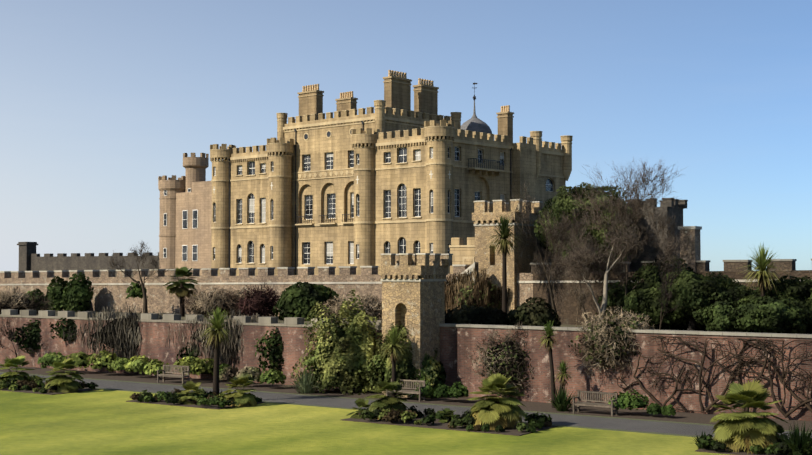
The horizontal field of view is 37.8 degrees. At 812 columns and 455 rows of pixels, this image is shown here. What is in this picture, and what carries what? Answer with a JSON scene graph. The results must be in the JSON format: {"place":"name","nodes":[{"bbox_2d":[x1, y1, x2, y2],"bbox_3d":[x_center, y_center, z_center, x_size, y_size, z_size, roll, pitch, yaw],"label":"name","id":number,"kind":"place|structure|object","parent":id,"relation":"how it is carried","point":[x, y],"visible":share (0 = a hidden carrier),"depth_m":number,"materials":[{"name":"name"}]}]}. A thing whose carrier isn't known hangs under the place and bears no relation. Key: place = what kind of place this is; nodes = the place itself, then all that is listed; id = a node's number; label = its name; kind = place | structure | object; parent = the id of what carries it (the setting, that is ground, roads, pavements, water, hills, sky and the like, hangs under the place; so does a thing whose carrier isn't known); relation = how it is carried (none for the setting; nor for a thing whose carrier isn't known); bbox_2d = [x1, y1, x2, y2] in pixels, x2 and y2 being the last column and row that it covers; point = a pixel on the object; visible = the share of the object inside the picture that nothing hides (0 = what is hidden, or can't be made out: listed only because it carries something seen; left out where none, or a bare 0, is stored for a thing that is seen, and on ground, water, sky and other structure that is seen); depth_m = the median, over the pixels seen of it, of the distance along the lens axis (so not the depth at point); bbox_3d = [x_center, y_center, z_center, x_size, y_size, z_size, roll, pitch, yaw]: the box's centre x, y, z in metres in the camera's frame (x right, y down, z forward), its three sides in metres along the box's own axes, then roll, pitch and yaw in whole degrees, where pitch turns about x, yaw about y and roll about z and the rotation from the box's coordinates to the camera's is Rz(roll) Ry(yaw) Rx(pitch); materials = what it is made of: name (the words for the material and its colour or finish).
{"place":"outdoors","nodes":[
{"label":"outdoors","id":0,"kind":"place"},
{"bbox_2d":[103,242,167,312],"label":"tree","id":1,"kind":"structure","parent":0,"point":[142,284],"depth_m":77.74,"materials":[{"name":"brown plant"}]},
{"bbox_2d":[126,281,147,298],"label":"shrub","id":2,"kind":"object","parent":1,"relation":"attached to","point":[135,290],"visible":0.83,"depth_m":78.06,"materials":[{"name":"green plant"}]},
{"bbox_2d":[158,153,211,275],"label":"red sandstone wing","id":3,"kind":"structure","parent":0,"point":[185,220],"depth_m":147.50,"materials":[{"name":"stone"}]},
{"bbox_2d":[19,310,708,330],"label":"lower terrace ground","id":4,"kind":"structure","parent":0,"point":[307,322],"depth_m":67.61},
{"bbox_2d":[0,286,53,314],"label":"shrub","id":5,"kind":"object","parent":4,"relation":"on","point":[15,300],"depth_m":78.24,"materials":[{"name":"plant"}]},
{"bbox_2d":[26,288,47,309],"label":"terrace shrub","id":6,"kind":"object","parent":4,"relation":"on","point":[38,292],"visible":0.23,"depth_m":85.38,"materials":[{"name":"green plant"}]},
{"bbox_2d":[44,276,72,310],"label":"bush","id":7,"kind":"object","parent":4,"relation":"on","point":[56,289],"visible":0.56,"depth_m":83.41,"materials":[{"name":"green plant"}]},
{"bbox_2d":[62,272,93,311],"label":"bush","id":8,"kind":"object","parent":4,"relation":"on","point":[78,293],"visible":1,"depth_m":82.20,"materials":[{"name":"green plant"}]},
{"bbox_2d":[163,266,198,316],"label":"terrace palm","id":9,"kind":"object","parent":4,"relation":"on","point":[183,291],"visible":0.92,"depth_m":74.14,"materials":[{"name":"green plant"}]},
{"bbox_2d":[182,287,250,317],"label":"shrub","id":10,"kind":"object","parent":4,"relation":"on","point":[205,303],"depth_m":72.58,"materials":[{"name":"beige plant"}]},
{"bbox_2d":[234,282,279,317],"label":"purple shrub","id":11,"kind":"object","parent":4,"relation":"on","point":[262,303],"visible":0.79,"depth_m":72.20,"materials":[{"name":"purple plant"}]},
{"bbox_2d":[272,281,338,320],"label":"terrace shrub","id":12,"kind":"object","parent":4,"relation":"on","point":[301,299],"visible":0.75,"depth_m":68.44,"materials":[{"name":"green plant"}]},
{"bbox_2d":[319,294,381,321],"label":"shrub","id":13,"kind":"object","parent":4,"relation":"on","point":[372,308],"depth_m":66.50,"materials":[{"name":"beige plant"}]},
{"bbox_2d":[0,258,811,328],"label":"terrace wall","id":14,"kind":"structure","parent":4,"relation":"on","point":[108,286],"depth_m":74.42,"materials":[{"name":"beige stone"}]},
{"bbox_2d":[456,262,478,281],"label":"stair parapet","id":15,"kind":"structure","parent":4,"relation":"on","point":[471,268],"depth_m":65.30,"materials":[{"name":"beige stone"}]},
{"bbox_2d":[445,266,511,312],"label":"climbing plant","id":16,"kind":"object","parent":4,"relation":"on","point":[457,284],"visible":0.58,"depth_m":65.05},
{"bbox_2d":[445,305,515,324],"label":"hedge","id":17,"kind":"object","parent":4,"relation":"on","point":[485,315],"visible":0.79,"depth_m":57.65,"materials":[{"name":"green plant"}]},
{"bbox_2d":[486,214,522,313],"bbox_3d":[5.247,2.164,63.065,2.611,6.067,2.576,-1,-2,31],"label":"palm tree","id":18,"kind":"object","parent":4,"relation":"on","point":[502,241],"visible":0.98,"depth_m":62.92,"materials":[{"name":"green plant"}]},
{"bbox_2d":[472,199,542,316],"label":"garden tower","id":19,"kind":"structure","parent":4,"relation":"on","point":[485,218],"depth_m":66.10,"materials":[{"name":"beige stone"}]},
{"bbox_2d":[504,297,560,326],"bbox_3d":[6.207,4.268,58.477,2.827,1.732,2.082,0,-2,1],"label":"terrace shrub","id":20,"kind":"object","parent":4,"relation":"on","point":[537,313],"visible":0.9,"depth_m":57.84,"materials":[{"name":"green plant"}]},
{"bbox_2d":[507,181,585,326],"bbox_3d":[6.933,1.156,59.515,4.151,7.883,5.395,0,-2,1],"label":"bare tree","id":21,"kind":"object","parent":4,"relation":"on","point":[555,235],"visible":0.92,"depth_m":59.23,"materials":[{"name":"brown plant"}]},
{"bbox_2d":[566,278,590,326],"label":"bare shrub","id":22,"kind":"object","parent":4,"relation":"on","point":[583,295],"visible":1,"depth_m":56.24,"materials":[{"name":"brown plant"}]},
{"bbox_2d":[545,205,613,326],"bbox_3d":[8.816,1.943,60.223,3.744,6.314,4.458,0,-2,1],"label":"bare tree","id":23,"kind":"object","parent":4,"relation":"on","point":[596,264],"visible":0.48,"depth_m":59.95,"materials":[{"name":"brown plant"}]},
{"bbox_2d":[570,305,655,376],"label":"climbing plant","id":24,"kind":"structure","parent":4,"relation":"on","point":[603,341],"depth_m":50.96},
{"bbox_2d":[548,156,688,319],"bbox_3d":[9.746,0.712,58.509,8.149,8.712,5.214,2,-3,-38],"label":"bare tree","id":25,"kind":"object","parent":4,"relation":"on","point":[636,214],"visible":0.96,"depth_m":58.85,"materials":[{"name":"brown plant"}]},
{"bbox_2d":[598,276,641,323],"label":"evergreen","id":26,"kind":"object","parent":4,"relation":"on","point":[618,292],"visible":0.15,"depth_m":59.51,"materials":[{"name":"green plant"}]},
{"bbox_2d":[565,198,690,298],"bbox_3d":[10.987,1.733,59.204,6.164,6.676,5.333,0,-2,1],"label":"bare tree","id":27,"kind":"object","parent":4,"relation":"on","point":[632,247],"visible":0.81,"depth_m":58.83,"materials":[{"name":"brown plant"}]},
{"bbox_2d":[615,288,684,329],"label":"evergreen","id":28,"kind":"object","parent":4,"relation":"on","point":[629,303],"visible":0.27,"depth_m":58.09,"materials":[{"name":"green plant"}]},
{"bbox_2d":[628,255,701,326],"bbox_3d":[13.257,3.240,59.178,4.685,3.695,3.243,0,-2,10],"label":"evergreen","id":29,"kind":"object","parent":4,"relation":"on","point":[651,279],"visible":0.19,"depth_m":58.84,"materials":[{"name":"green plant"}]},
{"bbox_2d":[658,261,688,329],"bbox_3d":[12.226,3.127,54.320,1.522,3.542,1.988,-1,-2,27],"label":"bare shrub","id":30,"kind":"object","parent":4,"relation":"on","point":[665,291],"visible":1,"depth_m":54.43,"materials":[{"name":"brown plant"}]},
{"bbox_2d":[634,271,734,330],"bbox_3d":[13.473,3.512,55.944,3.585,2.926,5.358,2,-3,-43],"label":"evergreen","id":31,"kind":"object","parent":4,"relation":"on","point":[693,292],"visible":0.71,"depth_m":55.35,"materials":[{"name":"green plant"}]},
{"bbox_2d":[684,285,757,329],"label":"evergreen","id":32,"kind":"object","parent":4,"relation":"on","point":[739,292],"visible":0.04,"depth_m":55.19,"materials":[{"name":"green plant"}]},
{"bbox_2d":[697,271,755,292],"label":"evergreen","id":33,"kind":"object","parent":4,"relation":"on","point":[734,283],"visible":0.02,"depth_m":57.60,"materials":[{"name":"green plant"}]},
{"bbox_2d":[692,296,811,333],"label":"evergreen","id":34,"kind":"object","parent":4,"relation":"on","point":[762,314],"visible":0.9,"depth_m":49.90,"materials":[{"name":"green plant"}]},
{"bbox_2d":[736,242,784,297],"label":"palm tree","id":35,"kind":"object","parent":4,"relation":"on","point":[763,277],"visible":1,"depth_m":52.08,"materials":[{"name":"green plant"}]},
{"bbox_2d":[737,275,811,333],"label":"evergreen","id":36,"kind":"object","parent":4,"relation":"on","point":[798,289],"visible":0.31,"depth_m":52.24,"materials":[{"name":"green plant"}]},
{"bbox_2d":[0,389,728,454],"bbox_3d":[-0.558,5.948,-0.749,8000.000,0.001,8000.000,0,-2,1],"label":"lawn","id":37,"kind":"structure","parent":0,"point":[103,422],"depth_m":42.65,"materials":[{"name":"green plant"}]},
{"bbox_2d":[210,70,572,275],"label":"castle","id":38,"kind":"structure","parent":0,"point":[346,185],"depth_m":119.78,"materials":[{"name":"stone"}]},
{"bbox_2d":[0,384,787,454],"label":"bed soil","id":39,"kind":"structure","parent":0,"point":[507,431],"depth_m":45.73,"materials":[{"name":"brown soil"}]},
{"bbox_2d":[0,355,35,381],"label":"shrub","id":40,"kind":"object","parent":39,"relation":"on","point":[15,362],"visible":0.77,"depth_m":60.26,"materials":[{"name":"green plant"}]},
{"bbox_2d":[31,375,47,387],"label":"shrub","id":41,"kind":"object","parent":39,"relation":"on","point":[36,376],"visible":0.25,"depth_m":59.97,"materials":[{"name":"green plant"}]},
{"bbox_2d":[0,375,97,392],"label":"bed plants","id":42,"kind":"object","parent":39,"relation":"on","point":[12,384],"visible":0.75,"depth_m":58.47,"materials":[{"name":"green plant"}]},
{"bbox_2d":[44,358,84,392],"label":"shrub","id":43,"kind":"object","parent":39,"relation":"on","point":[62,381],"visible":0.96,"depth_m":57.46,"materials":[{"name":"green plant"}]},
{"bbox_2d":[175,380,202,404],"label":"shrub","id":44,"kind":"object","parent":39,"relation":"on","point":[190,385],"visible":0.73,"depth_m":52.45,"materials":[{"name":"green plant"}]},
{"bbox_2d":[130,388,261,407],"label":"bed plants","id":45,"kind":"object","parent":39,"relation":"on","point":[210,398],"visible":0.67,"depth_m":52.61,"materials":[{"name":"green plant"}]},
{"bbox_2d":[196,307,234,394],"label":"palm tree","id":46,"kind":"object","parent":39,"relation":"on","point":[219,323],"visible":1,"depth_m":53.22,"materials":[{"name":"green plant"}]},
{"bbox_2d":[221,376,256,406],"bbox_3d":[-7.302,7.285,52.097,1.688,1.786,1.698,-1,-2,28],"label":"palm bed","id":47,"kind":"object","parent":39,"relation":"on","point":[243,399],"visible":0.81,"depth_m":51.67,"materials":[{"name":"green plant"}]},
{"bbox_2d":[347,397,370,418],"bbox_3d":[-1.759,7.561,47.694,1.224,1.416,1.155,2,-3,-42],"label":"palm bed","id":48,"kind":"object","parent":39,"relation":"on","point":[359,402],"visible":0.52,"depth_m":47.63,"materials":[{"name":"green plant"}]},
{"bbox_2d":[365,381,409,419],"bbox_3d":[-0.742,7.017,47.486,1.782,1.842,1.813,-1,-2,34],"label":"tree fern","id":49,"kind":"object","parent":39,"relation":"on","point":[385,402],"visible":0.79,"depth_m":47.23,"materials":[{"name":"green plant"}]},
{"bbox_2d":[438,408,455,422],"bbox_3d":[1.587,7.584,46.282,0.923,1.074,1.043,-1,-2,28],"label":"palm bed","id":50,"kind":"object","parent":39,"relation":"on","point":[444,411],"visible":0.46,"depth_m":46.26,"materials":[{"name":"green plant"}]},
{"bbox_2d":[358,405,551,432],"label":"bed plants","id":51,"kind":"object","parent":39,"relation":"on","point":[534,420],"visible":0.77,"depth_m":45.31,"materials":[{"name":"green plant"}]},
{"bbox_2d":[468,373,527,429],"bbox_3d":[3.413,6.609,44.718,2.333,2.244,2.379,0,-2,1],"label":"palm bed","id":52,"kind":"object","parent":39,"relation":"on","point":[494,411],"visible":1,"depth_m":44.19,"materials":[{"name":"green plant"}]},
{"bbox_2d":[709,380,787,453],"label":"palm","id":53,"kind":"object","parent":39,"relation":"on","point":[736,430],"visible":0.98,"depth_m":38.73,"materials":[{"name":"green plant"}]},
{"bbox_2d":[691,422,811,454],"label":"spiky plants","id":54,"kind":"object","parent":39,"relation":"on","point":[795,440],"visible":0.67,"depth_m":37.43,"materials":[{"name":"green plant"}]},
{"bbox_2d":[697,433,811,454],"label":"bed plants","id":55,"kind":"object","parent":39,"relation":"on","point":[709,442],"visible":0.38,"depth_m":38.06,"materials":[{"name":"green plant"}]},
{"bbox_2d":[775,424,789,442],"bbox_3d":[12.290,7.221,39.425,1.176,1.342,1.279,0,-2,1],"label":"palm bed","id":56,"kind":"object","parent":39,"relation":"on","point":[778,431],"visible":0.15,"depth_m":39.41,"materials":[{"name":"green plant"}]},
{"bbox_2d":[0,372,811,438],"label":"path strip","id":57,"kind":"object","parent":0,"point":[630,425],"depth_m":50.89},
{"bbox_2d":[0,366,811,431],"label":"border soil","id":58,"kind":"structure","parent":0,"point":[699,418],"depth_m":54.35,"materials":[{"name":"brown soil"}]},
{"bbox_2d":[0,317,26,367],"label":"climbing plant","id":59,"kind":"object","parent":58,"relation":"on","point":[10,331],"visible":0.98,"depth_m":70.96,"materials":[{"name":"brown plant"}]},
{"bbox_2d":[37,350,285,384],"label":"border clumps","id":60,"kind":"object","parent":58,"relation":"on","point":[198,366],"visible":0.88,"depth_m":64.02,"materials":[{"name":"green plant"}]},
{"bbox_2d":[157,365,189,383],"bbox_3d":[-12.208,7.710,62.203,1.805,0.920,0.560,-1,-2,31],"label":"bench","id":61,"kind":"object","parent":58,"relation":"on","point":[164,375],"visible":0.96,"depth_m":62.25,"materials":[{"name":"grey wood"}]},
{"bbox_2d":[278,367,322,393],"bbox_3d":[-4.911,7.308,57.201,2.754,1.371,2.853,0,-2,1],"label":"flax","id":62,"kind":"object","parent":58,"relation":"on","point":[306,385],"visible":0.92,"depth_m":56.93,"materials":[{"name":"green plant"}]},
{"bbox_2d":[291,289,381,394],"bbox_3d":[-2.890,5.628,58.198,4.601,5.242,4.014,-1,-2,31],"label":"bush","id":63,"kind":"object","parent":58,"relation":"on","point":[340,355],"visible":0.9,"depth_m":57.12,"materials":[{"name":"green plant"}]},
{"bbox_2d":[381,325,410,397],"bbox_3d":[-0.539,6.157,54.534,1.932,3.482,1.825,0,-2,1],"label":"cordyline","id":64,"kind":"object","parent":58,"relation":"on","point":[394,340],"visible":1,"depth_m":54.40,"materials":[{"name":"green plant"}]},
{"bbox_2d":[362,321,440,392],"bbox_3d":[-0.159,6.040,55.580,3.810,3.463,2.443,0,-2,1],"label":"shrub","id":65,"kind":"object","parent":58,"relation":"on","point":[378,364],"visible":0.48,"depth_m":55.03,"materials":[{"name":"green plant"}]},
{"bbox_2d":[0,309,811,420],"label":"brick garden wall","id":66,"kind":"structure","parent":58,"relation":"on","point":[457,342],"depth_m":53.26,"materials":[{"name":"brown brick"}]},
{"bbox_2d":[58,301,182,359],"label":"climbing plant","id":67,"kind":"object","parent":66,"relation":"attached to","point":[121,334],"depth_m":67.36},
{"bbox_2d":[6,318,284,371],"bbox_3d":[-14.730,6.728,67.082,21.569,2.998,2.031,-1,-2,33],"label":"ivy on wall","id":68,"kind":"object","parent":66,"relation":"attached to","point":[32,334],"visible":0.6,"depth_m":64.92,"materials":[{"name":"green plant"}]},
{"bbox_2d":[165,308,281,366],"bbox_3d":[-9.283,5.965,63.268,7.168,3.321,0.758,0,-2,1],"label":"climbing plant","id":69,"kind":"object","parent":66,"relation":"attached to","point":[232,349],"depth_m":63.19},
{"bbox_2d":[614,336,811,417],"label":"wall vines","id":70,"kind":"object","parent":66,"relation":"attached to","point":[738,368],"depth_m":48.15,"materials":[{"name":"brown plant"}]},
{"bbox_2d":[386,379,425,401],"bbox_3d":[-0.012,7.424,54.103,1.805,0.920,0.560,-1,-2,31],"label":"bench","id":71,"kind":"object","parent":58,"relation":"on","point":[423,385],"visible":0.56,"depth_m":54.00,"materials":[{"name":"grey wood"}]},
{"bbox_2d":[378,253,452,397],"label":"garden tower","id":72,"kind":"structure","parent":58,"relation":"on","point":[416,305],"depth_m":55.60,"materials":[{"name":"beige stone"}]},
{"bbox_2d":[410,356,446,398],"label":"shrub","id":73,"kind":"object","parent":58,"relation":"on","point":[440,377],"visible":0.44,"depth_m":54.92,"materials":[{"name":"green plant"}]},
{"bbox_2d":[469,322,531,398],"bbox_3d":[4.638,6.152,53.864,3.731,3.794,1.281,0,-2,1],"label":"wall shrub","id":74,"kind":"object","parent":58,"relation":"on","point":[520,359],"depth_m":53.60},
{"bbox_2d":[414,382,675,415],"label":"shrubs","id":75,"kind":"object","parent":58,"relation":"on","point":[627,400],"visible":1,"depth_m":48.37,"materials":[{"name":"green plant"}]},
{"bbox_2d":[448,281,649,397],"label":"climbing plants","id":76,"kind":"object","parent":58,"relation":"on","point":[612,323],"visible":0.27,"depth_m":51.48,"materials":[{"name":"green plant"}]},
{"bbox_2d":[537,320,572,407],"bbox_3d":[6.413,5.862,51.104,1.869,3.849,1.344,0,-2,1],"label":"cordyline","id":77,"kind":"object","parent":58,"relation":"on","point":[548,341],"visible":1,"depth_m":51.00,"materials":[{"name":"green plant"}]},
{"bbox_2d":[542,386,576,411],"bbox_3d":[6.644,7.167,49.999,1.961,1.145,1.870,1,-2,-31],"label":"flax","id":78,"kind":"object","parent":58,"relation":"on","point":[561,403],"visible":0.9,"depth_m":49.79,"materials":[{"name":"green plant"}]},
{"bbox_2d":[572,390,617,416],"bbox_3d":[7.782,7.237,48.806,1.805,0.920,0.560,-1,-2,35],"label":"bench","id":79,"kind":"object","parent":58,"relation":"on","point":[578,403],"visible":0.94,"depth_m":48.89,"materials":[{"name":"grey wood"}]},
{"bbox_2d":[0,0,811,270],"label":"sky","id":80,"kind":"structure","parent":0,"point":[100,100],"materials":[{"name":"blue"}]},
{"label":"forecourt ground","id":81,"kind":"structure","parent":0,"visible":0},
{"bbox_2d":[17,242,158,274],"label":"dark wall","id":82,"kind":"structure","parent":81,"relation":"on","point":[30,259],"depth_m":173.02,"materials":[{"name":"grey stone"}]},
{"bbox_2d":[449,237,474,273],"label":"plaque wall","id":83,"kind":"structure","parent":81,"relation":"on","point":[461,252],"depth_m":73.62,"materials":[{"name":"stone"}]},
{"bbox_2d":[534,182,645,271],"bbox_3d":[10.002,0.308,64.912,5.927,5.528,4.538,0,-2,1],"label":"holm oak","id":84,"kind":"object","parent":81,"relation":"on","point":[563,204],"visible":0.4,"depth_m":63.89,"materials":[{"name":"green plant"}]},
{"bbox_2d":[537,198,701,273],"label":"garden tower","id":85,"kind":"structure","parent":81,"relation":"on","point":[690,236],"depth_m":64.32,"materials":[{"name":"grey stone"}]}
]}

